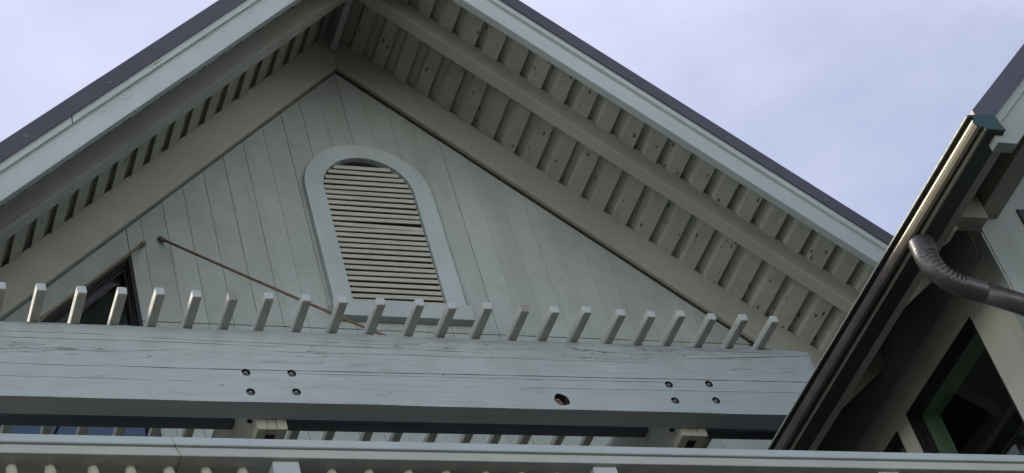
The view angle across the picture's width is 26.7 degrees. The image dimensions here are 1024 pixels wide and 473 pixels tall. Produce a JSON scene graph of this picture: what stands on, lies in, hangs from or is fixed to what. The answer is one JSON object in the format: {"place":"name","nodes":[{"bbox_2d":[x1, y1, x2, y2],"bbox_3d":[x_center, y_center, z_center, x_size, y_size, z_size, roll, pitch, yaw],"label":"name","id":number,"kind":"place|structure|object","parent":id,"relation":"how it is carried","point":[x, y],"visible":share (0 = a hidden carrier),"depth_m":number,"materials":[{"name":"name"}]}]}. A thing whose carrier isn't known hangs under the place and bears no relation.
{"place":"outdoors","nodes":[
{"label":"outdoors","id":0,"kind":"place"},
{"bbox_2d":[0,0,1023,235],"label":"sky","id":1,"kind":"structure","parent":0,"point":[860,100],"materials":[{"name":"blue"}]},
{"bbox_2d":[767,44,1023,454],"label":"side wing","id":2,"kind":"structure","parent":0,"point":[924,352],"depth_m":8.62,"materials":[{"name":"grey wood"}]},
{"bbox_2d":[883,431,906,452],"bbox_3d":[1.739,1.527,8.866,0.152,1.318,0.679,3,-46,-23],"label":"window","id":3,"kind":"structure","parent":2,"relation":"in","point":[895,445],"depth_m":9.11,"materials":[{"name":"black glass"}]},
{"bbox_2d":[906,316,1023,453],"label":"window","id":4,"kind":"structure","parent":2,"relation":"in","point":[927,424],"depth_m":8.88,"materials":[{"name":"green metal"}]},
{"bbox_2d":[1016,209,1023,223],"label":"window","id":5,"kind":"structure","parent":2,"relation":"in","point":[1020,212],"depth_m":8.73,"materials":[{"name":"brown glass"}]},
{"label":"balcony floor","id":6,"kind":"structure","parent":0,"visible":0},
{"bbox_2d":[0,433,1023,472],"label":"balcony railing","id":7,"kind":"object","parent":6,"relation":"on","point":[33,453],"visible":1,"depth_m":6.83,"materials":[{"name":"paint"}]},
{"bbox_3d":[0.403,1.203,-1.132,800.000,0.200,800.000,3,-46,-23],"label":"ground","id":8,"kind":"structure","parent":0,"visible":0},
{"bbox_2d":[0,0,893,449],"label":"gabled house","id":9,"kind":"structure","parent":8,"relation":"on","point":[506,158],"depth_m":12.28,"materials":[{"name":"paint"}]},
{"bbox_2d":[39,240,146,320],"bbox_3d":[-2.067,0.306,9.816,0.027,2.624,2.290,-25,-42,7],"label":"tie rod","id":10,"kind":"object","parent":9,"relation":"attached to","point":[143,243],"visible":0.73,"depth_m":10.48,"materials":[{"name":"metal"}]},
{"bbox_2d":[40,255,161,436],"bbox_3d":[-2.642,0.747,10.496,1.785,1.869,0.138,3,-46,-23],"label":"window","id":11,"kind":"structure","parent":9,"relation":"in","point":[123,275],"depth_m":11.21,"materials":[{"name":"brown metal"}]},
{"bbox_2d":[158,236,387,335],"bbox_3d":[-0.862,0.362,10.335,2.010,2.663,0.026,-39,-46,22],"label":"tie rod","id":12,"kind":"object","parent":9,"relation":"attached to","point":[161,239],"visible":0.56,"depth_m":10.85,"materials":[{"name":"brown metal"}]},
{"bbox_2d":[0,282,814,447],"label":"pergola","id":13,"kind":"object","parent":9,"relation":"attached to","point":[255,382],"visible":0.96,"depth_m":8.85,"materials":[{"name":"paint"}]}
]}

